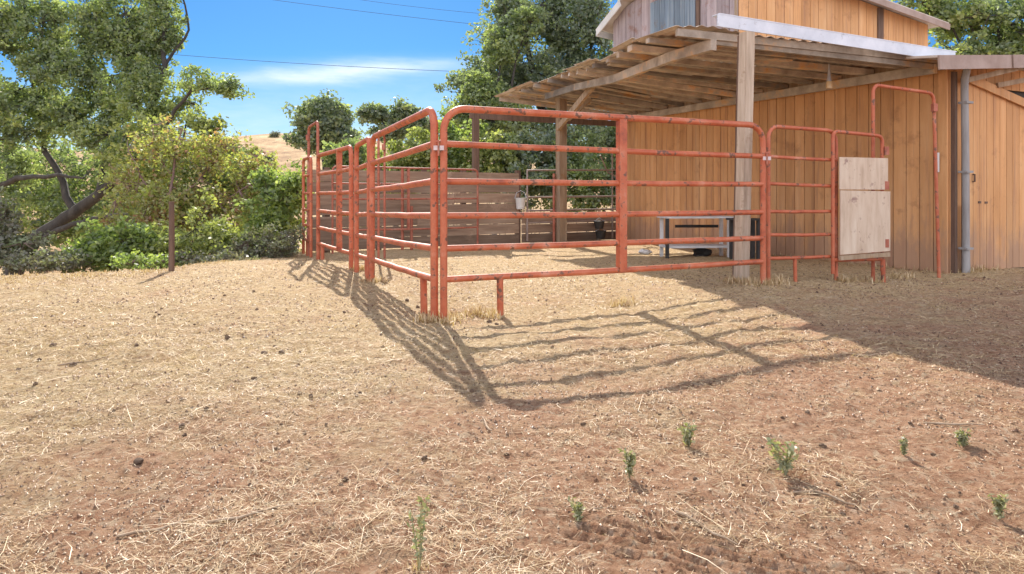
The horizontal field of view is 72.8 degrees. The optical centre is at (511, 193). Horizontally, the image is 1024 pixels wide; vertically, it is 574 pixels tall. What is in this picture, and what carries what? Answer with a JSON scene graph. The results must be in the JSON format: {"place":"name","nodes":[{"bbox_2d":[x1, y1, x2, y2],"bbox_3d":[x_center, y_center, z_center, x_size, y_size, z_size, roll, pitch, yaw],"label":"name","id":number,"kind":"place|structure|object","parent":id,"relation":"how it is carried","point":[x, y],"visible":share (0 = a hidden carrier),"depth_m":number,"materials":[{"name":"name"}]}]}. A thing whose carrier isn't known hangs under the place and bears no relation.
{"place":"outdoors","nodes":[
{"label":"outdoors","id":0,"kind":"place"},
{"bbox_2d":[72,45,461,71],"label":"power cable","id":1,"kind":"object","parent":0,"point":[312,64],"visible":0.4,"depth_m":60.33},
{"bbox_2d":[277,0,479,24],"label":"power cable","id":2,"kind":"object","parent":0,"point":[379,13],"visible":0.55,"depth_m":59.12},
{"bbox_2d":[364,0,492,14],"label":"power cable","id":3,"kind":"object","parent":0,"point":[421,7],"visible":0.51,"depth_m":59.17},
{"bbox_2d":[0,133,1023,573],"bbox_3d":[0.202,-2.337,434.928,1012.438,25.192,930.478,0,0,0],"label":"ground","id":4,"kind":"structure","parent":0,"point":[850,431],"depth_m":3.39,"materials":[{"name":"beige soil"}]},
{"bbox_2d":[0,186,92,274],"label":"bush","id":5,"kind":"object","parent":4,"relation":"on","point":[11,239],"visible":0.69,"depth_m":12.28,"materials":[{"name":"green plant"}]},
{"bbox_2d":[0,247,92,273],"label":"bush","id":6,"kind":"object","parent":4,"relation":"on","point":[46,264],"visible":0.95,"depth_m":11.45,"materials":[{"name":"green plant"}]},
{"bbox_2d":[57,356,107,365],"bbox_3d":[-2.835,1.109,4.606,0.031,0.015,0.313,0,0,40],"label":"stick","id":7,"kind":"object","parent":4,"relation":"on","point":[81,361],"visible":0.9,"depth_m":4.59,"materials":[{"name":"beige wood"}]},
{"bbox_2d":[0,139,174,270],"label":"bush","id":8,"kind":"object","parent":4,"relation":"on","point":[46,201],"visible":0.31,"depth_m":25.52,"materials":[{"name":"green plant"}]},
{"bbox_2d":[56,216,168,272],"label":"bush","id":9,"kind":"object","parent":4,"relation":"on","point":[102,245],"visible":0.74,"depth_m":12.43,"materials":[{"name":"green plant"}]},
{"bbox_2d":[0,0,254,274],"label":"oak tree","id":10,"kind":"object","parent":4,"relation":"on","point":[137,45],"visible":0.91,"depth_m":20.74,"materials":[{"name":"green plant"}]},
{"bbox_2d":[81,180,182,253],"bbox_3d":[-7.546,1.777,14.117,1.790,4.118,1.604,0,0,0],"label":"bush","id":11,"kind":"object","parent":4,"relation":"on","point":[152,198],"visible":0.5,"depth_m":13.96,"materials":[{"name":"green plant"}]},
{"bbox_2d":[133,457,143,464],"bbox_3d":[-1.525,1.093,2.835,0.040,0.030,0.040,0,0,37],"label":"dirt clod","id":12,"kind":"object","parent":4,"relation":"on","point":[139,460],"visible":1,"depth_m":2.83,"materials":[{"name":"brown soil"}]},
{"bbox_2d":[105,248,191,270],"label":"bush","id":13,"kind":"object","parent":4,"relation":"on","point":[155,261],"visible":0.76,"depth_m":11.50,"materials":[{"name":"green plant"}]},
{"bbox_2d":[117,519,193,536],"bbox_3d":[-1.168,1.099,2.278,0.229,0.028,0.045,0,0,-16],"label":"stick","id":14,"kind":"object","parent":4,"relation":"on","point":[140,531],"visible":0.94,"depth_m":2.27,"materials":[{"name":"beige wood"}]},
{"bbox_2d":[168,201,174,271],"bbox_3d":[-4.877,0.661,9.950,0.084,1.103,0.083,0,0,0],"label":"fence post","id":15,"kind":"object","parent":4,"relation":"on","point":[171,262],"visible":0.79,"depth_m":9.92,"materials":[{"name":"brown wood"}]},
{"bbox_2d":[92,103,260,188],"bbox_3d":[-8.409,0.255,17.482,4.077,5.019,2.441,0,0,0],"label":"green top tree","id":16,"kind":"object","parent":4,"relation":"on","point":[201,123],"visible":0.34,"depth_m":17.21,"materials":[{"name":"green plant"}]},
{"bbox_2d":[92,113,288,236],"bbox_3d":[-7.128,0.315,15.581,4.868,4.269,2.040,0,0,0],"label":"open brush tree","id":17,"kind":"object","parent":4,"relation":"on","point":[208,153],"visible":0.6,"depth_m":15.47,"materials":[{"name":"green plant"}]},
{"bbox_2d":[110,145,283,243],"bbox_3d":[-7.291,1.565,16.506,4.564,5.467,2.406,0,0,0],"label":"bush","id":18,"kind":"object","parent":4,"relation":"on","point":[176,178],"visible":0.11,"depth_m":16.27,"materials":[{"name":"green plant"}]},
{"bbox_2d":[143,185,263,265],"bbox_3d":[-5.764,1.400,12.793,2.382,3.148,1.601,0,0,0],"label":"bush","id":19,"kind":"object","parent":4,"relation":"on","point":[216,233],"visible":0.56,"depth_m":12.57,"materials":[{"name":"green plant"}]},
{"bbox_2d":[164,248,260,266],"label":"bush","id":20,"kind":"object","parent":4,"relation":"on","point":[199,258],"visible":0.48,"depth_m":11.53,"materials":[{"name":"green plant"}]},
{"bbox_2d":[207,504,292,522],"bbox_3d":[-0.874,1.075,2.332,0.272,0.015,0.041,0,0,-29],"label":"stick","id":21,"kind":"object","parent":4,"relation":"on","point":[237,517],"visible":0.94,"depth_m":2.31,"materials":[{"name":"beige wood"}]},
{"bbox_2d":[249,145,259,154],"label":"hill bush","id":22,"kind":"object","parent":4,"relation":"on","point":[256,147],"visible":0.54,"depth_m":96.66,"materials":[{"name":"green plant"}]},
{"bbox_2d":[209,221,306,258],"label":"bush","id":23,"kind":"object","parent":4,"relation":"on","point":[281,243],"visible":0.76,"depth_m":12.48,"materials":[{"name":"green plant"}]},
{"bbox_2d":[259,154,274,163],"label":"hill bush","id":24,"kind":"object","parent":4,"relation":"on","point":[268,158],"visible":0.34,"depth_m":89.60,"materials":[{"name":"green plant"}]},
{"bbox_2d":[230,157,314,250],"bbox_3d":[-4.927,1.192,14.568,1.427,3.975,1.812,0,0,30],"label":"bush","id":25,"kind":"object","parent":4,"relation":"on","point":[284,192],"visible":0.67,"depth_m":14.35,"materials":[{"name":"green plant"}]},
{"bbox_2d":[269,130,280,136],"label":"hill bush","id":26,"kind":"object","parent":4,"relation":"on","point":[275,134],"visible":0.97,"depth_m":114.11,"materials":[{"name":"green plant"}]},
{"bbox_2d":[302,156,312,257],"bbox_3d":[-3.803,0.264,12.901,0.059,1.894,0.940,0,0,-25],"label":"corral panel","id":27,"kind":"object","parent":4,"relation":"on","point":[310,208],"visible":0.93,"depth_m":12.50,"materials":[{"name":"red paint"}]},
{"bbox_2d":[306,121,318,255],"bbox_3d":[-3.600,-0.039,12.518,0.086,2.490,0.892,0,0,-27],"label":"gate bow","id":28,"kind":"object","parent":4,"relation":"on","point":[316,123],"visible":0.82,"depth_m":12.88,"materials":[{"name":"red paint"}]},
{"bbox_2d":[277,89,367,216],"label":"oak tree","id":29,"kind":"object","parent":4,"relation":"on","point":[335,119],"visible":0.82,"depth_m":49.10,"materials":[{"name":"green plant"}]},
{"bbox_2d":[316,145,353,268],"bbox_3d":[-2.813,0.249,10.925,0.075,1.896,2.467,0,0,-26],"label":"corral panel","id":30,"kind":"object","parent":4,"relation":"on","point":[339,193],"visible":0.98,"depth_m":10.50,"materials":[{"name":"red paint"}]},
{"bbox_2d":[319,133,376,227],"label":"shrub","id":31,"kind":"object","parent":4,"relation":"on","point":[330,162],"visible":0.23,"depth_m":23.78,"materials":[{"name":"green plant"}]},
{"bbox_2d":[354,136,370,280],"bbox_3d":[-1.980,0.216,9.215,0.069,1.886,1.067,0,0,-22],"label":"corral panel","id":32,"kind":"object","parent":4,"relation":"on","point":[357,215],"visible":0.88,"depth_m":9.44,"materials":[{"name":"red paint"}]},
{"bbox_2d":[364,143,391,193],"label":"shrub","id":33,"kind":"object","parent":4,"relation":"on","point":[381,164],"visible":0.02,"depth_m":25.57,"materials":[{"name":"green plant"}]},
{"bbox_2d":[377,130,385,258],"bbox_3d":[-2.205,0.075,11.699,0.059,2.224,0.840,0,0,-3],"label":"gate bow","id":34,"kind":"object","parent":4,"relation":"on","point":[384,195],"visible":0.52,"depth_m":11.96,"materials":[{"name":"red paint"}]},
{"bbox_2d":[355,95,440,154],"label":"oak tree","id":35,"kind":"object","parent":4,"relation":"on","point":[380,116],"visible":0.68,"depth_m":43.47,"materials":[{"name":"green plant"}]},
{"bbox_2d":[401,169,403,249],"bbox_3d":[-2.212,0.364,14.018,0.055,1.729,0.055,0,0,-23],"label":"pipe post","id":36,"kind":"object","parent":4,"relation":"on","point":[402,206],"visible":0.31,"depth_m":13.99,"materials":[{"name":"red metal"}]},
{"bbox_2d":[369,107,437,319],"bbox_3d":[-1.213,0.196,7.395,0.072,1.964,2.772,0,0,-23],"label":"corral panel","id":37,"kind":"object","parent":4,"relation":"on","point":[432,246],"visible":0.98,"depth_m":6.59,"materials":[{"name":"red paint"}]},
{"bbox_2d":[331,166,478,253],"bbox_3d":[-2.068,0.339,13.865,3.023,1.757,0.045,0,0,-25],"label":"corral panel","id":38,"kind":"object","parent":4,"relation":"on","point":[408,198],"visible":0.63,"depth_m":13.83,"materials":[{"name":"red paint"}]},
{"bbox_2d":[410,206,412,249],"bbox_3d":[-2.038,0.746,14.100,0.055,0.992,0.055,0,0,22],"label":"pipe post","id":39,"kind":"object","parent":4,"relation":"on","point":[411,225],"visible":0.65,"depth_m":14.08,"materials":[{"name":"metal"}]},
{"bbox_2d":[375,126,451,225],"bbox_3d":[-3.549,1.057,24.798,2.797,7.021,2.532,0,0,0],"label":"shrub","id":40,"kind":"object","parent":4,"relation":"on","point":[419,159],"visible":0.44,"depth_m":24.66,"materials":[{"name":"green plant"}]},
{"bbox_2d":[313,167,520,252],"bbox_3d":[-1.920,0.421,14.541,4.631,1.883,0.134,0,0,-25],"label":"board fence","id":41,"kind":"object","parent":4,"relation":"on","point":[502,198],"visible":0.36,"depth_m":14.56,"materials":[{"name":"brown wood"}]},
{"bbox_2d":[514,190,526,208],"bbox_3d":[0.190,0.132,15.289,0.235,0.417,0.235,0,0,-34],"label":"bucket","id":42,"kind":"object","parent":41,"relation":"hanging from","point":[520,203],"visible":1,"depth_m":15.21,"materials":[{"name":"white plastic"}]},
{"bbox_2d":[400,494,444,573],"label":"weed","id":43,"kind":"object","parent":4,"relation":"on","point":[420,523],"visible":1,"depth_m":2.00,"materials":[{"name":"green plant"}]},
{"bbox_2d":[425,108,490,193],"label":"shrub","id":44,"kind":"object","parent":4,"relation":"on","point":[456,158],"visible":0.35,"depth_m":25.59,"materials":[{"name":"green plant"}]},
{"bbox_2d":[479,416,491,430],"bbox_3d":[-0.127,1.092,3.304,0.019,0.023,0.170,0,0,-19],"label":"stick","id":45,"kind":"object","parent":4,"relation":"on","point":[487,427],"visible":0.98,"depth_m":3.28,"materials":[{"name":"beige wood"}]},
{"bbox_2d":[456,129,532,234],"bbox_3d":[-0.661,0.999,24.871,2.959,6.684,2.581,0,0,0],"label":"shrub","id":46,"kind":"object","parent":4,"relation":"on","point":[486,165],"visible":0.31,"depth_m":24.55,"materials":[{"name":"green plant"}]},
{"bbox_2d":[443,5,547,234],"bbox_3d":[-0.597,-1.733,29.997,4.423,12.971,3.558,0,0,-24],"label":"oak tree","id":47,"kind":"object","parent":4,"relation":"on","point":[501,50],"visible":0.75,"depth_m":29.68,"materials":[{"name":"green plant"}]},
{"bbox_2d":[0,248,1002,325],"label":"dry grass","id":48,"kind":"structure","parent":4,"relation":"on","point":[754,281],"depth_m":8.09,"materials":[{"name":"plant"}]},
{"bbox_2d":[0,261,1023,573],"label":"soil crumbs","id":49,"kind":"object","parent":4,"relation":"on","point":[950,555],"visible":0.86,"depth_m":3.43,"materials":[{"name":"brown soil"}]},
{"bbox_2d":[0,251,1023,573],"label":"straw","id":50,"kind":"object","parent":4,"relation":"on","point":[458,515],"visible":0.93,"depth_m":3.63,"materials":[{"name":"beige plant"}]},
{"bbox_2d":[433,0,615,232],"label":"oak tree","id":51,"kind":"object","parent":4,"relation":"on","point":[567,46],"visible":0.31,"depth_m":31.81,"materials":[{"name":"green plant"}]},
{"bbox_2d":[491,124,575,233],"bbox_3d":[0.573,0.806,24.885,3.138,6.640,2.696,0,0,-24],"label":"shrub","id":52,"kind":"object","parent":4,"relation":"on","point":[539,159],"visible":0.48,"depth_m":24.62,"materials":[{"name":"green plant"}]},
{"bbox_2d":[553,173,554,241],"bbox_3d":[0.937,0.368,15.496,0.055,1.636,0.055,0,0,-22],"label":"pipe post","id":53,"kind":"object","parent":4,"relation":"on","point":[553,209],"visible":0.65,"depth_m":15.47,"materials":[{"name":"red metal"}]},
{"bbox_2d":[521,217,615,242],"bbox_3d":[1.756,0.850,16.265,3.450,1.100,0.124,0,0,-25],"label":"board fence","id":54,"kind":"object","parent":4,"relation":"on","point":[541,234],"visible":0.41,"depth_m":15.99,"materials":[{"name":"brown wood"}]},
{"bbox_2d":[594,218,604,228],"bbox_3d":[2.009,0.679,16.000,0.260,0.257,0.253,0,0,0],"label":"black pail","id":55,"kind":"object","parent":54,"relation":"hanging from","point":[599,224],"visible":0.95,"depth_m":15.91,"materials":[{"name":"plastic"}]},
{"bbox_2d":[568,496,585,521],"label":"weed","id":56,"kind":"object","parent":4,"relation":"on","point":[578,508],"visible":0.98,"depth_m":2.34,"materials":[{"name":"green plant"}]},
{"bbox_2d":[539,120,615,231],"bbox_3d":[2.583,0.437,24.813,3.632,6.776,2.970,0,0,26],"label":"shrub","id":57,"kind":"object","parent":4,"relation":"on","point":[588,162],"visible":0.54,"depth_m":24.41,"materials":[{"name":"green plant"}]},
{"bbox_2d":[597,209,600,239],"bbox_3d":[2.033,0.775,16.210,0.070,0.850,0.070,0,0,0],"label":"short post","id":58,"kind":"object","parent":4,"relation":"on","point":[599,210],"visible":0.36,"depth_m":16.18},
{"bbox_2d":[526,153,615,240],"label":"pipe gate","id":59,"kind":"structure","parent":58,"relation":"attached to","point":[612,195],"depth_m":15.92,"materials":[{"name":"grey metal"}]},
{"bbox_2d":[595,229,605,238],"bbox_3d":[2.044,0.906,16.000,0.260,0.257,0.253,0,0,0],"label":"black pail","id":60,"kind":"object","parent":4,"relation":"on","point":[600,234],"visible":1,"depth_m":15.91,"materials":[{"name":"plastic"}]},
{"bbox_2d":[440,105,765,320],"bbox_3d":[1.089,0.194,6.905,3.792,1.964,0.072,0,0,-25],"label":"corral panel","id":61,"kind":"object","parent":4,"relation":"on","point":[621,213],"visible":0.97,"depth_m":6.79,"materials":[{"name":"red paint"}]},
{"bbox_2d":[433,140,443,155],"bbox_3d":[-0.640,-0.399,6.068,0.092,0.139,0.044,0,0,0],"label":"panel latch","id":62,"kind":"object","parent":61,"relation":"attached to","point":[438,147],"visible":1,"depth_m":6.05,"materials":[{"name":"silver metal"}]},
{"bbox_2d":[763,152,770,164],"bbox_3d":[2.810,-0.389,7.668,0.092,0.139,0.044,0,0,0],"label":"panel latch","id":63,"kind":"object","parent":61,"relation":"attached to","point":[766,158],"visible":1,"depth_m":7.65,"materials":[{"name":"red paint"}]},
{"bbox_2d":[590,126,615,211],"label":"shrub","id":64,"kind":"object","parent":4,"relation":"on","point":[606,136],"visible":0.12,"depth_m":24.78,"materials":[{"name":"green plant"}]},
{"bbox_2d":[617,447,635,477],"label":"weed","id":65,"kind":"object","parent":4,"relation":"on","point":[631,461],"visible":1,"depth_m":2.67,"materials":[{"name":"green plant"}]},
{"bbox_2d":[639,249,651,253],"bbox_3d":[2.420,1.054,12.603,0.272,0.117,0.176,0,0,0],"label":"hay scrap","id":66,"kind":"object","parent":4,"relation":"on","point":[643,251],"visible":0.99,"depth_m":12.54,"materials":[{"name":"white"}]},
{"bbox_2d":[677,420,696,445],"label":"weed","id":67,"kind":"object","parent":4,"relation":"on","point":[688,436],"visible":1,"depth_m":3.04,"materials":[{"name":"green plant"}]},
{"bbox_2d":[657,215,733,258],"bbox_3d":[3.144,0.756,11.950,1.174,0.742,0.550,0,0,-5],"label":"table","id":68,"kind":"object","parent":4,"relation":"on","point":[720,245],"visible":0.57,"depth_m":11.84,"materials":[{"name":"grey paint"}]},
{"bbox_2d":[692,248,711,256],"bbox_3d":[3.282,1.011,12.000,0.325,0.236,0.210,0,0,0],"label":"black bag","id":69,"kind":"object","parent":4,"relation":"on","point":[706,252],"visible":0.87,"depth_m":11.93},
{"bbox_2d":[676,510,736,544],"bbox_3d":[0.636,1.094,2.282,0.030,0.037,0.226,0,0,-40],"label":"stick","id":70,"kind":"object","parent":4,"relation":"on","point":[701,525],"visible":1,"depth_m":2.29,"materials":[{"name":"beige wood"}]},
{"bbox_2d":[469,13,956,279],"bbox_3d":[2.168,-0.546,12.731,4.335,3.678,9.197,0,0,-25],"label":"lean to","id":71,"kind":"object","parent":4,"relation":"on","point":[676,69],"visible":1,"depth_m":10.38,"materials":[{"name":"wood"}]},
{"bbox_2d":[826,64,832,88],"bbox_3d":[4.518,-1.675,9.900,0.090,0.350,0.088,0,0,0],"label":"jar lamp","id":72,"kind":"object","parent":71,"relation":"hanging from","point":[829,85],"visible":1,"depth_m":9.88,"materials":[{"name":"beige glass"}]},
{"bbox_2d":[726,218,759,258],"bbox_3d":[3.846,0.764,11.450,0.542,0.717,0.409,0,0,-13],"label":"black stand","id":73,"kind":"object","parent":4,"relation":"on","point":[752,243],"visible":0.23,"depth_m":11.53,"materials":[{"name":"black metal"}]},
{"bbox_2d":[766,437,799,474],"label":"weed","id":74,"kind":"object","parent":4,"relation":"on","point":[785,464],"visible":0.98,"depth_m":2.75,"materials":[{"name":"green plant"}]},
{"bbox_2d":[766,125,837,281],"bbox_3d":[3.360,0.153,8.020,1.104,1.869,0.047,0,0,-25],"label":"corral panel","id":75,"kind":"object","parent":4,"relation":"on","point":[769,211],"visible":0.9,"depth_m":7.95,"materials":[{"name":"red paint"}]},
{"bbox_2d":[596,0,1023,273],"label":"barn","id":76,"kind":"structure","parent":4,"relation":"on","point":[903,125],"depth_m":11.56,"materials":[{"name":"wood"}]},
{"bbox_2d":[650,0,695,33],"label":"loft door","id":77,"kind":"structure","parent":76,"relation":"in","point":[664,14],"depth_m":14.99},
{"bbox_2d":[951,69,973,272],"bbox_3d":[6.217,-0.300,9.529,0.244,2.842,0.243,0,0,-24],"label":"downpipe","id":78,"kind":"object","parent":76,"relation":"attached to","point":[965,172],"visible":0.91,"depth_m":9.52,"materials":[{"name":"grey metal"}]},
{"bbox_2d":[906,55,1023,87],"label":"porch roof","id":79,"kind":"structure","parent":76,"relation":"attached to","point":[1011,63],"depth_m":9.24,"materials":[{"name":"metal"}]},
{"bbox_2d":[969,83,1023,269],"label":"sliding door","id":80,"kind":"structure","parent":76,"relation":"in","point":[996,124],"depth_m":9.95,"materials":[{"name":"orange wood"}]},
{"bbox_2d":[793,490,855,504],"bbox_3d":[1.142,1.106,2.540,0.214,0.021,0.037,0,0,35],"label":"stick","id":81,"kind":"object","parent":4,"relation":"on","point":[820,492],"visible":1,"depth_m":2.55,"materials":[{"name":"beige wood"}]},
{"bbox_2d":[831,130,889,282],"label":"plywood gate","id":82,"kind":"structure","parent":4,"relation":"on","point":[864,221],"depth_m":8.26,"materials":[{"name":"red paint"}]},
{"bbox_2d":[852,352,891,355],"bbox_3d":[2.396,1.064,4.624,0.345,0.031,0.043,0,0,-21],"label":"stick","id":83,"kind":"object","parent":4,"relation":"on","point":[870,354],"visible":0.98,"depth_m":4.62,"materials":[{"name":"beige wood"}]},
{"bbox_2d":[898,434,908,454],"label":"weed","id":84,"kind":"object","parent":4,"relation":"on","point":[904,442],"visible":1,"depth_m":2.92,"materials":[{"name":"green plant"}]},
{"bbox_2d":[871,84,940,281],"bbox_3d":[4.990,-0.111,8.770,1.222,2.497,0.087,0,0,-24],"label":"gate bow","id":85,"kind":"object","parent":4,"relation":"on","point":[934,107],"visible":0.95,"depth_m":8.98,"materials":[{"name":"red paint"}]},
{"bbox_2d":[924,422,984,424],"bbox_3d":[2.072,1.080,3.251,0.244,0.030,0.039,0,0,22],"label":"stick","id":86,"kind":"object","parent":4,"relation":"on","point":[939,423],"visible":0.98,"depth_m":3.24,"materials":[{"name":"beige wood"}]},
{"bbox_2d":[891,0,1023,54],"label":"oak tree","id":87,"kind":"object","parent":4,"relation":"on","point":[1007,38],"visible":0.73,"depth_m":33.37,"materials":[{"name":"green plant"}]},
{"bbox_2d":[953,427,972,446],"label":"weed","id":88,"kind":"object","parent":4,"relation":"on","point":[962,437],"visible":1,"depth_m":3.02,"materials":[{"name":"green plant"}]},
{"bbox_2d":[987,493,1008,518],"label":"weed","id":89,"kind":"object","parent":4,"relation":"on","point":[999,503],"visible":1,"depth_m":2.40,"materials":[{"name":"green plant"}]},
{"bbox_2d":[0,0,1023,152],"label":"sky","id":90,"kind":"structure","parent":0,"point":[275,31],"materials":[{"name":"blue"}]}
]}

